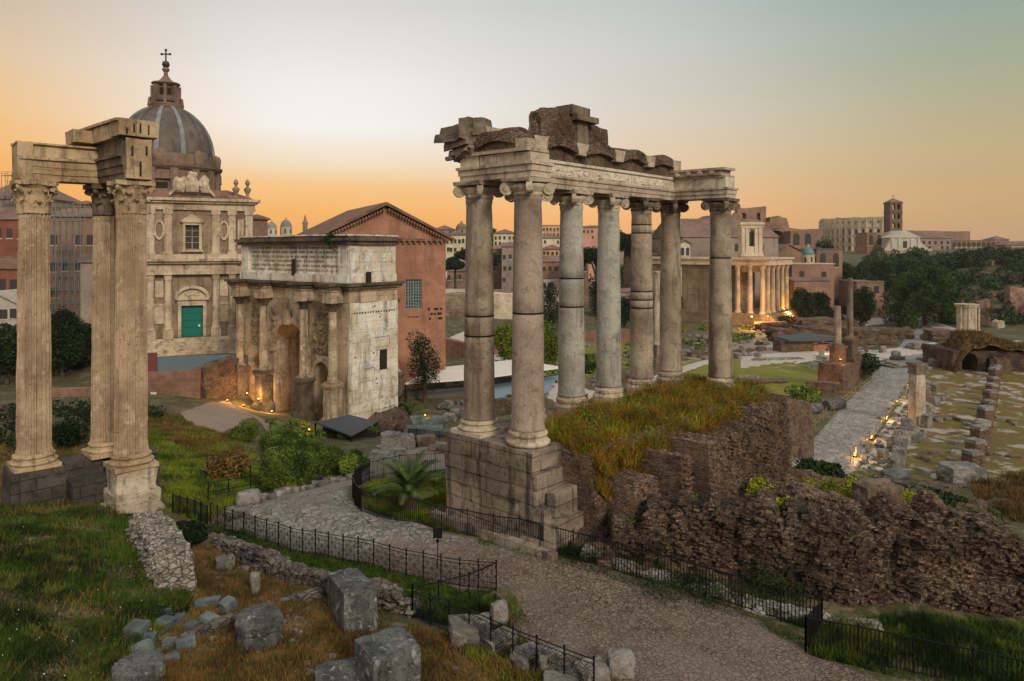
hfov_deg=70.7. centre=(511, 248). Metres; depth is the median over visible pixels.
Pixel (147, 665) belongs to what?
stone block
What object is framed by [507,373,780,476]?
weeds
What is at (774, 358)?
stone ledge
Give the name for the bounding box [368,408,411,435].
rubble heap
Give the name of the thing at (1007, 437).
basilica floor
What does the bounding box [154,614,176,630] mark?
marble fragment
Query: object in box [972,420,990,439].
brick stump
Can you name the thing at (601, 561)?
rubble
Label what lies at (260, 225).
house
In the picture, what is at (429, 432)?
column fragment
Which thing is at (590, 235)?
house
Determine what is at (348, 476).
verge stone
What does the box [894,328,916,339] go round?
ruin lump
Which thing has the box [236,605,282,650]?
stone block
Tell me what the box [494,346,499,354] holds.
ruin wall
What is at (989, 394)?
brick stump
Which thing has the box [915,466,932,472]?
floor stone
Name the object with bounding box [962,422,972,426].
floor stone
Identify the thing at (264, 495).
verge stone
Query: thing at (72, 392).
ruin wall
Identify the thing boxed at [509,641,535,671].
road stone
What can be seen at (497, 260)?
umbrella pine
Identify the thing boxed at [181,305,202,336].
door
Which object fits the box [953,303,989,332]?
temple fragment
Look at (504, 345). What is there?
shrub
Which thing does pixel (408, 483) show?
palm tree
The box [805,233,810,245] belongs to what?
window
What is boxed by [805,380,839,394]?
ruin wall
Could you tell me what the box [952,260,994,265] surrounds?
ruin wall
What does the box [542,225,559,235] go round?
house
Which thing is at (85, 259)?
house
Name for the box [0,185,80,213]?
house
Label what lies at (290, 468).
shrub
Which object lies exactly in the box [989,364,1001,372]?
brick stump
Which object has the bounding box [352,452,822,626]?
iron fence
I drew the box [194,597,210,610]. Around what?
marble fragment
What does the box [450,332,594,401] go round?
forum path
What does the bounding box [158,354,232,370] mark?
hoarding
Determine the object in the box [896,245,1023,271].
woodland
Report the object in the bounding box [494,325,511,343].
shrub
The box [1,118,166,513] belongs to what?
ruined temple
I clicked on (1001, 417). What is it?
floor stone
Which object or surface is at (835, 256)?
window
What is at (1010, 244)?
house
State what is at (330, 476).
verge stone
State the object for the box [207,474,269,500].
iron fence
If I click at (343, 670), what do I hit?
stone block
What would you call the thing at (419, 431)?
iron fence
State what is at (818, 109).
sky
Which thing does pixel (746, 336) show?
undergrowth
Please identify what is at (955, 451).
floor stone
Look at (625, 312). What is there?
tree
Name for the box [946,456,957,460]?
floor stone
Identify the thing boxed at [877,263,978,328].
tree
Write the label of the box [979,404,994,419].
brick stump
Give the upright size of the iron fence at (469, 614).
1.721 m
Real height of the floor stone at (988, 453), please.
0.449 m
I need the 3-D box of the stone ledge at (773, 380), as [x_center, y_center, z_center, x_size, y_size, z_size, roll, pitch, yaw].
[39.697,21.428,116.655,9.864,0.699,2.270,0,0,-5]
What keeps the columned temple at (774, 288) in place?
on the ground at (170, 403)
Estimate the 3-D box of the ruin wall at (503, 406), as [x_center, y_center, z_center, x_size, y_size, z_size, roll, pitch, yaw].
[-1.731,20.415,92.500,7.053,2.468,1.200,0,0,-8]
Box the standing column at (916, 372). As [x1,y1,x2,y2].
[906,361,927,425]
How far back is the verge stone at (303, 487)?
41.39 m
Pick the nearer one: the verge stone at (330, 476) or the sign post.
the sign post
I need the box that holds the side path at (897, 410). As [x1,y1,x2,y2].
[860,386,907,469]
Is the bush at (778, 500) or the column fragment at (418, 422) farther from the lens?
the column fragment at (418, 422)
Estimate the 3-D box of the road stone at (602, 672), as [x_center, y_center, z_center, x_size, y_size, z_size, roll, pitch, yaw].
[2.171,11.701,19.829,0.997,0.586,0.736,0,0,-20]
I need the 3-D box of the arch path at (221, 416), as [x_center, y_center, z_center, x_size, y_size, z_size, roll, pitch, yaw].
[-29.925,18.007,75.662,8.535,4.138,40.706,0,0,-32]
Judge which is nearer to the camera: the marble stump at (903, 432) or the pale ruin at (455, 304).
the marble stump at (903, 432)
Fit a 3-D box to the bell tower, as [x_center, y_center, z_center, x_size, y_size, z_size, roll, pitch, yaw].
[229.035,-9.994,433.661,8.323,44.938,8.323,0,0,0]
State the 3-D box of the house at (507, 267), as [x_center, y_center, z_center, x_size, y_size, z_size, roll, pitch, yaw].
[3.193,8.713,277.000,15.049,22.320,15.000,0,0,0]
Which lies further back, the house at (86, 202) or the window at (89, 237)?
the house at (86, 202)
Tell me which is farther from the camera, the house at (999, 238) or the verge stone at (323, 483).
the house at (999, 238)
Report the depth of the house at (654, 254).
244.94 m
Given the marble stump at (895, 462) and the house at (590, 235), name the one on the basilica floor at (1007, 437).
the marble stump at (895, 462)
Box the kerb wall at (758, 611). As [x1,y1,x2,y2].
[580,544,883,633]
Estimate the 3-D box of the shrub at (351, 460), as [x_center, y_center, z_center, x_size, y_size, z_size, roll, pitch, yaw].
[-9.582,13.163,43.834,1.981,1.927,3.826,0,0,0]
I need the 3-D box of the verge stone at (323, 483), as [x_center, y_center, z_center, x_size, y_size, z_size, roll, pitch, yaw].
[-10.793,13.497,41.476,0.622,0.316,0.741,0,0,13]
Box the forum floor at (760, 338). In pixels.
[682,334,877,365]
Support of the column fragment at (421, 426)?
on the ground at (170, 403)
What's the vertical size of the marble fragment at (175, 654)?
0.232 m
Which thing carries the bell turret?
on the ground at (170, 403)
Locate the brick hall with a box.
[297,202,454,390]
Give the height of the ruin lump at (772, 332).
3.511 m
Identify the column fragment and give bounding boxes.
[405,424,427,431]
[409,415,425,419]
[412,420,432,424]
[413,429,437,437]
[428,425,442,428]
[430,415,446,419]
[433,419,444,426]
[434,428,449,436]
[812,403,823,413]
[822,398,846,410]
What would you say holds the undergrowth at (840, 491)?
on the ground at (170, 403)
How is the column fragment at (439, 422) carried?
on the ground at (170, 403)
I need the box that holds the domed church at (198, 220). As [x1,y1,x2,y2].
[129,49,259,356]
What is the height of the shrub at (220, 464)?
2.042 m
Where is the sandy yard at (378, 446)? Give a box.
[376,440,443,471]
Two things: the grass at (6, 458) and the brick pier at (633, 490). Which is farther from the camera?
the grass at (6, 458)
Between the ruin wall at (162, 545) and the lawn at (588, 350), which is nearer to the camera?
the ruin wall at (162, 545)
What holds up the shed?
on the ground at (170, 403)
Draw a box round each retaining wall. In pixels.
[148,368,200,397]
[843,474,976,487]
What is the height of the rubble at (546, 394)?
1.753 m
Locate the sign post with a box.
[433,528,441,567]
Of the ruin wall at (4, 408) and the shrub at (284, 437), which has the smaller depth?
the shrub at (284, 437)
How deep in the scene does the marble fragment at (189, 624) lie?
22.37 m
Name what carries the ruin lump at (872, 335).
on the forum floor at (760, 338)
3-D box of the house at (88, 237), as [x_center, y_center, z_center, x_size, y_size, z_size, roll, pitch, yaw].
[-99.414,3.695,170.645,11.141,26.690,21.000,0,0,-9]
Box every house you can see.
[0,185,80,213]
[0,208,17,256]
[0,256,17,289]
[0,289,16,328]
[50,208,92,318]
[73,200,91,207]
[77,253,92,326]
[253,214,270,235]
[437,225,455,233]
[446,231,465,277]
[446,267,464,288]
[493,229,513,245]
[493,245,501,288]
[494,289,502,292]
[500,242,512,292]
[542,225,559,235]
[542,234,559,247]
[542,244,559,255]
[543,256,587,306]
[543,279,558,307]
[583,225,620,248]
[588,261,594,289]
[620,234,630,266]
[621,288,653,298]
[627,255,630,287]
[652,252,659,270]
[698,215,709,218]
[778,244,802,261]
[789,262,834,309]
[789,277,831,312]
[908,231,950,249]
[983,236,1009,242]
[992,241,1023,247]
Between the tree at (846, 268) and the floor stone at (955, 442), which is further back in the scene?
the tree at (846, 268)
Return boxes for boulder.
[227,504,253,519]
[236,489,261,505]
[245,505,264,518]
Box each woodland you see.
[493,246,622,293]
[848,247,918,277]
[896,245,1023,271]
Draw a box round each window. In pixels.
[0,279,5,289]
[0,309,7,319]
[6,229,12,238]
[9,309,16,319]
[10,279,16,288]
[50,235,57,245]
[50,263,56,272]
[51,287,57,297]
[62,261,68,270]
[75,235,81,245]
[86,235,92,245]
[180,214,203,251]
[405,279,421,308]
[749,232,753,245]
[793,233,799,245]
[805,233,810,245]
[820,253,825,262]
[833,253,838,267]
[869,235,873,245]
[874,286,879,294]
[877,235,880,245]
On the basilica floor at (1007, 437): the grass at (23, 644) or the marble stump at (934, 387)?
the marble stump at (934, 387)
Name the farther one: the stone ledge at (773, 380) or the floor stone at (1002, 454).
the stone ledge at (773, 380)
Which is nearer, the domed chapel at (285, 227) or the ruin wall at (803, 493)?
the ruin wall at (803, 493)
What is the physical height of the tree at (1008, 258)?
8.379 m
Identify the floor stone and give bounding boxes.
[915,453,929,459]
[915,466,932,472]
[927,450,937,455]
[935,418,942,422]
[943,417,952,420]
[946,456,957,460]
[949,416,961,421]
[950,439,960,445]
[950,449,960,454]
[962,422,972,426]
[985,451,992,455]
[994,451,1008,456]
[995,416,1005,419]
[1007,454,1022,458]
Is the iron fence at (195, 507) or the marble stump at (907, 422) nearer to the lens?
the iron fence at (195, 507)
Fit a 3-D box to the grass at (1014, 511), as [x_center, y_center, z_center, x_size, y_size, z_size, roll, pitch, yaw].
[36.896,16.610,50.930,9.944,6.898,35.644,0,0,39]
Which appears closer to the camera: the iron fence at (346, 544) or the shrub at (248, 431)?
the iron fence at (346, 544)
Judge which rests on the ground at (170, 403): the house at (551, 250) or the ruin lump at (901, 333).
the house at (551, 250)
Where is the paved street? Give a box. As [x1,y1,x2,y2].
[792,321,937,473]
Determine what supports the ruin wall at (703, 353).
on the ground at (170, 403)
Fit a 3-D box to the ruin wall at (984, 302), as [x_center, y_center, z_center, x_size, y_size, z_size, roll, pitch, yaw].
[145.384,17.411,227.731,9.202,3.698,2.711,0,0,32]
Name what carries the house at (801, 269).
on the ground at (170, 403)
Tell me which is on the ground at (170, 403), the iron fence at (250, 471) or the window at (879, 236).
the iron fence at (250, 471)
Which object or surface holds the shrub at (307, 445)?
on the ground at (170, 403)
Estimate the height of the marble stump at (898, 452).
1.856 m
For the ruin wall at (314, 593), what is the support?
on the ground at (170, 403)
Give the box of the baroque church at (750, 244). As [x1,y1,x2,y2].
[737,222,764,271]
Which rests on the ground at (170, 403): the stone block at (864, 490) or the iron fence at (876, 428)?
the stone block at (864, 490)
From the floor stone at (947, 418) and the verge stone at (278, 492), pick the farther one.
the floor stone at (947, 418)
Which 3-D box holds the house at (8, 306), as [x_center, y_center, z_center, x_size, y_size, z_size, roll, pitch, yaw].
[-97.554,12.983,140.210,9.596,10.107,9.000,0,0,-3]
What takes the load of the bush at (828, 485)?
on the ground at (170, 403)
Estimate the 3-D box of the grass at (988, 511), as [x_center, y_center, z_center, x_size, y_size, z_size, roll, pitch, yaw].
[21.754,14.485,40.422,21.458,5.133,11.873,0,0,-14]
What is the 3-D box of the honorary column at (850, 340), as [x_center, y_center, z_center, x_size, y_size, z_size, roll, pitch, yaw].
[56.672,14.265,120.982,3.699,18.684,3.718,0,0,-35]
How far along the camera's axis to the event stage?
109.81 m
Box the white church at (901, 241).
[875,230,931,253]
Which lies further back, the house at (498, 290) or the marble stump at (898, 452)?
the house at (498, 290)
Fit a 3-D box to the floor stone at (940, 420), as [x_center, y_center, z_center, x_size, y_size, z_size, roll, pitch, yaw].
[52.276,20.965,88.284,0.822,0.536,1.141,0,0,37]
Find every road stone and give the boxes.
[449,613,489,648]
[479,626,518,654]
[490,600,507,625]
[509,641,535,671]
[535,642,573,677]
[541,669,578,680]
[560,666,576,677]
[573,655,609,680]
[605,646,635,678]
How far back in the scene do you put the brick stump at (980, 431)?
75.79 m
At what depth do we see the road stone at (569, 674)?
19.71 m
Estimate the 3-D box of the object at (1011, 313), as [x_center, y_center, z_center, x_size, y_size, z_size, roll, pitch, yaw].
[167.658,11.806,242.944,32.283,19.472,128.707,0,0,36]
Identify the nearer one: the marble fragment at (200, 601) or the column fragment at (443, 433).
the marble fragment at (200, 601)
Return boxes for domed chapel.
[268,219,276,235]
[280,217,291,235]
[455,221,465,232]
[802,244,814,262]
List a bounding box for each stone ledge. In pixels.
[734,375,760,378]
[735,378,785,383]
[752,357,803,360]
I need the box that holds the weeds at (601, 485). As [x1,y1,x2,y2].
[567,424,660,506]
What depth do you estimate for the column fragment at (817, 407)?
92.34 m
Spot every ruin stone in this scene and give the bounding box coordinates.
[807,361,814,368]
[816,355,828,360]
[879,345,886,352]
[885,361,900,367]
[889,356,905,359]
[928,358,934,366]
[932,338,940,342]
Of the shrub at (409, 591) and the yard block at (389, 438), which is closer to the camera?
the shrub at (409, 591)
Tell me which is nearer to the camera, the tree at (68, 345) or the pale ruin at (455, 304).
the tree at (68, 345)
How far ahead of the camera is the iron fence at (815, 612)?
22.47 m
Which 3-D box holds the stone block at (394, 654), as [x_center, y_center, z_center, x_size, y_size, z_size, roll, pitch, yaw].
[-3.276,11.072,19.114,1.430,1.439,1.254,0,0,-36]
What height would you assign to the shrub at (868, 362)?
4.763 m
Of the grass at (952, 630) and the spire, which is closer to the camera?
the grass at (952, 630)
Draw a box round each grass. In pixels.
[0,435,150,498]
[0,500,195,680]
[147,408,273,522]
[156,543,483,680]
[206,525,490,616]
[408,620,539,680]
[417,590,512,629]
[442,581,542,643]
[447,636,542,680]
[477,536,816,649]
[524,537,812,627]
[586,533,719,580]
[802,486,1005,520]
[805,602,1023,680]
[924,328,1023,372]
[968,466,1023,522]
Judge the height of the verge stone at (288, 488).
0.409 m
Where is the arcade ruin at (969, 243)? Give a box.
[951,240,1000,248]
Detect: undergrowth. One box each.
[0,398,166,451]
[265,417,378,442]
[495,324,764,397]
[785,477,906,503]
[796,296,855,320]
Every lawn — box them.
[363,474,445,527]
[460,335,653,378]
[682,357,817,398]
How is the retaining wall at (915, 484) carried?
on the ground at (170, 403)
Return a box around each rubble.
[197,545,457,679]
[454,328,814,397]
[571,527,739,583]
[791,480,1010,524]
[847,341,944,473]
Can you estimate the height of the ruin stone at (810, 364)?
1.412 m
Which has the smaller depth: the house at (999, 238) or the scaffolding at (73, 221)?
the scaffolding at (73, 221)
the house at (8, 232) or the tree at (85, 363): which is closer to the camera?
the tree at (85, 363)
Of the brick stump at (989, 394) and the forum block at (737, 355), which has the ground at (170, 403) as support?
the forum block at (737, 355)
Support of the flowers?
on the ground at (170, 403)
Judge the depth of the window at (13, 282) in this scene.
151.15 m
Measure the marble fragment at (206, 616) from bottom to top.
0.331 m
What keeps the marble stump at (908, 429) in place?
on the basilica floor at (1007, 437)
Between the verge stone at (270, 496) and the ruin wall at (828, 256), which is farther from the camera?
the ruin wall at (828, 256)
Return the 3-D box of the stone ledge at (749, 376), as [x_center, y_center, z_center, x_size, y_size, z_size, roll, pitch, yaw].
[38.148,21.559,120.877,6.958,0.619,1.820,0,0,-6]
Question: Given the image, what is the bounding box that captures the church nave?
[652,219,778,307]
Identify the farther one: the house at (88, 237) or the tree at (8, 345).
the house at (88, 237)
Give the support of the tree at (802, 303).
on the ground at (170, 403)
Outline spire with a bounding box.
[302,215,307,230]
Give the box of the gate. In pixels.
[148,352,156,371]
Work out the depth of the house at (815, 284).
219.21 m
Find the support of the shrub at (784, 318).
on the ground at (170, 403)
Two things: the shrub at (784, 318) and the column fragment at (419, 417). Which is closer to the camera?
the column fragment at (419, 417)
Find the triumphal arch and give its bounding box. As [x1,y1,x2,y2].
[224,229,405,420]
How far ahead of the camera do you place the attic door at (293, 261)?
91.36 m
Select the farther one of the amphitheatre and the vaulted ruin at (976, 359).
the amphitheatre
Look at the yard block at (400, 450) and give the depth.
55.72 m
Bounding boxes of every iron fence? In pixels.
[172,492,207,524]
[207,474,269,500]
[209,503,496,589]
[236,462,270,485]
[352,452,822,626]
[408,428,441,441]
[411,561,496,617]
[412,584,594,680]
[804,597,822,647]
[804,614,1023,680]
[834,363,890,412]
[850,385,907,461]
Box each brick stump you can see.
[960,448,983,466]
[964,437,985,462]
[969,424,989,446]
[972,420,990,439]
[974,419,992,432]
[976,406,993,426]
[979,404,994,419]
[980,399,996,412]
[982,389,997,407]
[984,382,998,396]
[986,375,1000,390]
[988,367,1001,380]
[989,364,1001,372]
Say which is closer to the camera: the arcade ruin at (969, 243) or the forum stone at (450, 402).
the forum stone at (450, 402)
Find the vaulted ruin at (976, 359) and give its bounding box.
[922,333,1023,372]
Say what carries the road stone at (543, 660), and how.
on the ground at (170, 403)
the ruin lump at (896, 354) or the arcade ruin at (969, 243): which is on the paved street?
the ruin lump at (896, 354)
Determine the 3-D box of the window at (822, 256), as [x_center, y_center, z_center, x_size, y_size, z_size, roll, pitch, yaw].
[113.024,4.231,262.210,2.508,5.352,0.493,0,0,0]
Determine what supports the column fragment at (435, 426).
on the ground at (170, 403)
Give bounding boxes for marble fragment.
[123,619,150,637]
[129,638,153,652]
[144,631,157,644]
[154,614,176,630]
[162,636,176,649]
[164,651,180,662]
[174,612,184,623]
[174,633,195,649]
[182,620,199,630]
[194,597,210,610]
[197,611,219,622]
[208,595,220,607]
[219,596,237,614]
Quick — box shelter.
[773,332,841,351]
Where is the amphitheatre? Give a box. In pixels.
[819,216,969,250]
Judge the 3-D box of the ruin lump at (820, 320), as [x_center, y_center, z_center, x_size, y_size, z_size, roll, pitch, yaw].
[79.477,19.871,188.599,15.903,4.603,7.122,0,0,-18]
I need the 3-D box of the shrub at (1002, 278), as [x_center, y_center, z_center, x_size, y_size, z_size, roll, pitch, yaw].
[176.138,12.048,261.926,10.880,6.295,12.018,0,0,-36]
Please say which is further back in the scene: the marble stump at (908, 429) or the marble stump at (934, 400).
the marble stump at (934, 400)
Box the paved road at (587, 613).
[227,447,878,680]
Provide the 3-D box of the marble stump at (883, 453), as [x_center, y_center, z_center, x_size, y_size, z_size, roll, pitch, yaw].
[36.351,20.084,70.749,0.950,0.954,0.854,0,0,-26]
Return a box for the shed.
[314,415,377,441]
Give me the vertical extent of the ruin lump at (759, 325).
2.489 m
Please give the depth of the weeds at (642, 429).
32.87 m
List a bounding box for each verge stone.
[261,493,268,499]
[267,493,276,499]
[274,489,282,495]
[275,488,286,494]
[281,486,291,492]
[291,485,299,491]
[300,485,307,490]
[307,484,315,489]
[318,480,330,486]
[326,474,336,479]
[330,477,337,481]
[336,476,346,481]
[345,473,352,479]
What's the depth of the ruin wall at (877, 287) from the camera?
224.75 m
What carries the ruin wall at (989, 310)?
on the ground at (170, 403)
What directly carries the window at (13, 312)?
in the house at (8, 306)
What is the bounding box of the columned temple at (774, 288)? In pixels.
[652,257,797,325]
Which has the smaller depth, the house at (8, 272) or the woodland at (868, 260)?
the house at (8, 272)
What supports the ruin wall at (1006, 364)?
on the ground at (170, 403)
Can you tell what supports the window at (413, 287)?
in the brick hall
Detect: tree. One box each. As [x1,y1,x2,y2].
[0,322,16,384]
[51,306,88,377]
[65,320,91,369]
[368,449,444,512]
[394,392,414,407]
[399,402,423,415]
[406,328,444,402]
[543,282,558,332]
[589,272,596,319]
[621,294,629,327]
[789,287,816,316]
[812,291,831,315]
[815,235,833,248]
[842,261,853,279]
[849,265,872,279]
[853,286,876,326]
[865,276,885,292]
[867,261,894,290]
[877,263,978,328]
[893,254,904,266]
[894,258,921,274]
[950,270,979,290]
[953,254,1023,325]
[995,256,1013,264]
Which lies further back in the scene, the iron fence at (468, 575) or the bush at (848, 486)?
the bush at (848, 486)
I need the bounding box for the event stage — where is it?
[405,360,557,401]
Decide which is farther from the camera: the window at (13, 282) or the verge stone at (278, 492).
the window at (13, 282)
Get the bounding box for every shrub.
[52,419,90,448]
[175,518,211,545]
[200,449,252,480]
[230,421,258,441]
[257,427,299,450]
[257,444,319,489]
[290,438,324,458]
[308,444,345,475]
[338,449,369,476]
[397,588,421,610]
[494,321,511,360]
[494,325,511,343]
[544,318,557,364]
[585,353,595,373]
[777,315,791,322]
[784,383,822,402]
[794,457,847,479]
[860,351,880,377]
[916,487,969,506]
[977,274,1009,285]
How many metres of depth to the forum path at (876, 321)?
209.62 m
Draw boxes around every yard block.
[368,449,396,459]
[380,430,400,448]
[385,446,406,454]
[400,433,415,448]
[416,434,436,446]
[427,443,445,451]
[438,445,446,452]
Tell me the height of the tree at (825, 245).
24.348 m
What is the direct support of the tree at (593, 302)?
on the ground at (170, 403)
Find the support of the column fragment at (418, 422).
on the ground at (170, 403)
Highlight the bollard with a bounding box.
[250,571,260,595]
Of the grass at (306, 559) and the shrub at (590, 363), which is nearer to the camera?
the grass at (306, 559)
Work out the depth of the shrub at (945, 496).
42.76 m
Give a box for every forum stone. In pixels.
[440,402,449,409]
[443,400,452,404]
[445,417,453,423]
[447,414,455,421]
[449,412,459,420]
[458,413,463,420]
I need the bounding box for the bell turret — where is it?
[681,240,691,295]
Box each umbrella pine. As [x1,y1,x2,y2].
[446,257,464,288]
[453,249,464,260]
[493,253,501,265]
[583,246,597,313]
[620,232,630,287]
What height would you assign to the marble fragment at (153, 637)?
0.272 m
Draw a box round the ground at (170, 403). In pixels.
[0,247,1023,680]
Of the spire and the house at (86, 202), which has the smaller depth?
the house at (86, 202)
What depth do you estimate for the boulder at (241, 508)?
35.31 m
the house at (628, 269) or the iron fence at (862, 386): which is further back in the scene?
the house at (628, 269)
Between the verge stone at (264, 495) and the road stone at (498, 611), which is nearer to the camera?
the road stone at (498, 611)
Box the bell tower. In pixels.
[883,198,902,231]
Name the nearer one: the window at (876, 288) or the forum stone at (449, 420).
the forum stone at (449, 420)
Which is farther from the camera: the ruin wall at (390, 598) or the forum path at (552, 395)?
the forum path at (552, 395)
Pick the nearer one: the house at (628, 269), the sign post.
the sign post
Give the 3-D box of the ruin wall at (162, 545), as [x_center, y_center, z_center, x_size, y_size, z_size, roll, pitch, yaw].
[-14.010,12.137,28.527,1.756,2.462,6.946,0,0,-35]
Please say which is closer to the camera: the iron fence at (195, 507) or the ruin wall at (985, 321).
the iron fence at (195, 507)
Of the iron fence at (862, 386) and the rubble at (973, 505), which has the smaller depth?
the rubble at (973, 505)
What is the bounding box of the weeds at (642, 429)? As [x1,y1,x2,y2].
[556,386,730,449]
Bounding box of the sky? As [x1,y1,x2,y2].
[0,0,1023,240]
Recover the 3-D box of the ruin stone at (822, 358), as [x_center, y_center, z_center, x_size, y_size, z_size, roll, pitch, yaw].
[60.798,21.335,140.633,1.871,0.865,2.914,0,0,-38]
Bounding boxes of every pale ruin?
[446,292,464,316]
[494,292,512,319]
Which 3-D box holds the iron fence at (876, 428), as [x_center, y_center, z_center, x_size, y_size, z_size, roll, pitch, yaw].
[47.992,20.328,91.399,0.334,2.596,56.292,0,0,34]
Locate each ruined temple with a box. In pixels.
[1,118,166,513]
[429,104,759,560]
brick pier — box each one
[599,467,660,532]
[637,447,694,495]
[663,430,721,497]
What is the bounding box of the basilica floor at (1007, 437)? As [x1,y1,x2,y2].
[843,340,1023,483]
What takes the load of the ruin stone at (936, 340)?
on the ground at (170, 403)
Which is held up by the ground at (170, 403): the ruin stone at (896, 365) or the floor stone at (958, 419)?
the ruin stone at (896, 365)
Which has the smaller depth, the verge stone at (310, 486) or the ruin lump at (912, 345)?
the verge stone at (310, 486)
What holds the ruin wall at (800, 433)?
on the ground at (170, 403)
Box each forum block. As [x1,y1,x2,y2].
[733,352,742,357]
[742,352,750,355]
[754,352,760,356]
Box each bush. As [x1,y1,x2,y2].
[743,474,773,495]
[776,495,796,507]
[817,476,840,491]
[842,473,860,496]
[903,488,916,501]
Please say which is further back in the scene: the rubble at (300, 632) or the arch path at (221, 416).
the arch path at (221, 416)
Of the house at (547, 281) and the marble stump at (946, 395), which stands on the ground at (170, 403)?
the house at (547, 281)
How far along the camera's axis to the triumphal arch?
89.12 m
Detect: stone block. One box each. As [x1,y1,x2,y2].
[110,650,165,680]
[215,554,234,571]
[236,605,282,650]
[312,657,359,680]
[327,568,376,633]
[354,626,421,680]
[851,477,903,506]
[881,468,913,478]
[933,461,987,483]
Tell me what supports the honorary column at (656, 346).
on the ground at (170, 403)
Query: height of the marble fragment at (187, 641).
0.305 m
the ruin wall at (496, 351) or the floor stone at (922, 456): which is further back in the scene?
the ruin wall at (496, 351)
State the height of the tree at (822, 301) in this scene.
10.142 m
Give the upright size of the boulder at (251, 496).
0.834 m
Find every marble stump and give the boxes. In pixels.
[876,448,888,458]
[887,456,902,468]
[890,435,907,453]
[892,446,905,466]
[895,429,910,444]
[897,427,911,430]
[901,417,913,430]
[910,431,924,442]
[920,413,932,428]
[925,385,930,394]
[925,403,934,414]
[928,396,940,405]
[930,384,938,391]
[942,393,949,398]
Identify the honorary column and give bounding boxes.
[652,271,659,369]
[818,306,857,390]
[841,278,865,378]
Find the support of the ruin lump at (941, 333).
on the ground at (170, 403)
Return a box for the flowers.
[2,509,176,675]
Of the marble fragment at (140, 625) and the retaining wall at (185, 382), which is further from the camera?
the retaining wall at (185, 382)
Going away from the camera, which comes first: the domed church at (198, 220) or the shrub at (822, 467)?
the shrub at (822, 467)
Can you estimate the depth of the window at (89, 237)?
161.21 m
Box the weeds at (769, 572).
[639,552,814,607]
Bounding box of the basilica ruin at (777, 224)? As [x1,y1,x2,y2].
[731,207,822,248]
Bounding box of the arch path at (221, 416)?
[180,400,273,432]
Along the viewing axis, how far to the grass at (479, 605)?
24.65 m
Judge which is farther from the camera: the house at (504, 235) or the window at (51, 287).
the house at (504, 235)
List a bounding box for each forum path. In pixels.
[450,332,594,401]
[654,344,772,380]
[741,342,934,367]
[867,316,955,329]
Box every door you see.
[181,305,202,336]
[291,259,295,275]
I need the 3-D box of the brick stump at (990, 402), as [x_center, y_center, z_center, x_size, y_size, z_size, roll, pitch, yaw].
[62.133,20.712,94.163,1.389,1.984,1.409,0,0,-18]
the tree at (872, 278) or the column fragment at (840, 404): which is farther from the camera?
the tree at (872, 278)
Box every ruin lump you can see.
[751,321,788,330]
[765,327,797,340]
[787,315,846,326]
[792,325,846,341]
[841,314,866,325]
[841,326,896,345]
[879,360,908,367]
[891,350,900,359]
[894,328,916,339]
[903,341,928,349]
[919,327,953,341]
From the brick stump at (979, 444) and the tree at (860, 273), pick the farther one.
the tree at (860, 273)
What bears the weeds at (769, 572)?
on the ground at (170, 403)
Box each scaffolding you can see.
[1,171,16,207]
[50,203,84,320]
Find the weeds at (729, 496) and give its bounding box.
[624,490,1023,537]
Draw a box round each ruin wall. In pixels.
[0,406,15,411]
[52,387,90,396]
[125,510,196,590]
[175,587,326,639]
[193,354,248,398]
[211,533,422,617]
[446,289,464,292]
[446,337,463,358]
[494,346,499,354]
[495,397,511,414]
[584,329,629,342]
[610,483,1023,617]
[621,370,657,382]
[687,346,766,356]
[698,393,794,496]
[766,479,860,508]
[784,231,813,248]
[786,399,813,462]
[790,466,845,490]
[801,249,841,301]
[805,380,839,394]
[838,280,884,317]
[856,232,891,253]
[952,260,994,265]
[952,290,1001,301]
[956,298,989,307]
[962,497,1017,507]
[974,273,1021,279]
[980,271,1018,278]
[980,306,1003,314]
[980,316,990,326]
[988,357,1013,372]
[991,319,1004,327]
[1003,286,1023,312]
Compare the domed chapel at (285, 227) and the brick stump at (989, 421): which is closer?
the brick stump at (989, 421)
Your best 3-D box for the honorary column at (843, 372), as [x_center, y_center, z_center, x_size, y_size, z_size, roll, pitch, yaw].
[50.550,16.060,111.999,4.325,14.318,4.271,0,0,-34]
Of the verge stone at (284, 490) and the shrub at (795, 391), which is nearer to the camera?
the verge stone at (284, 490)

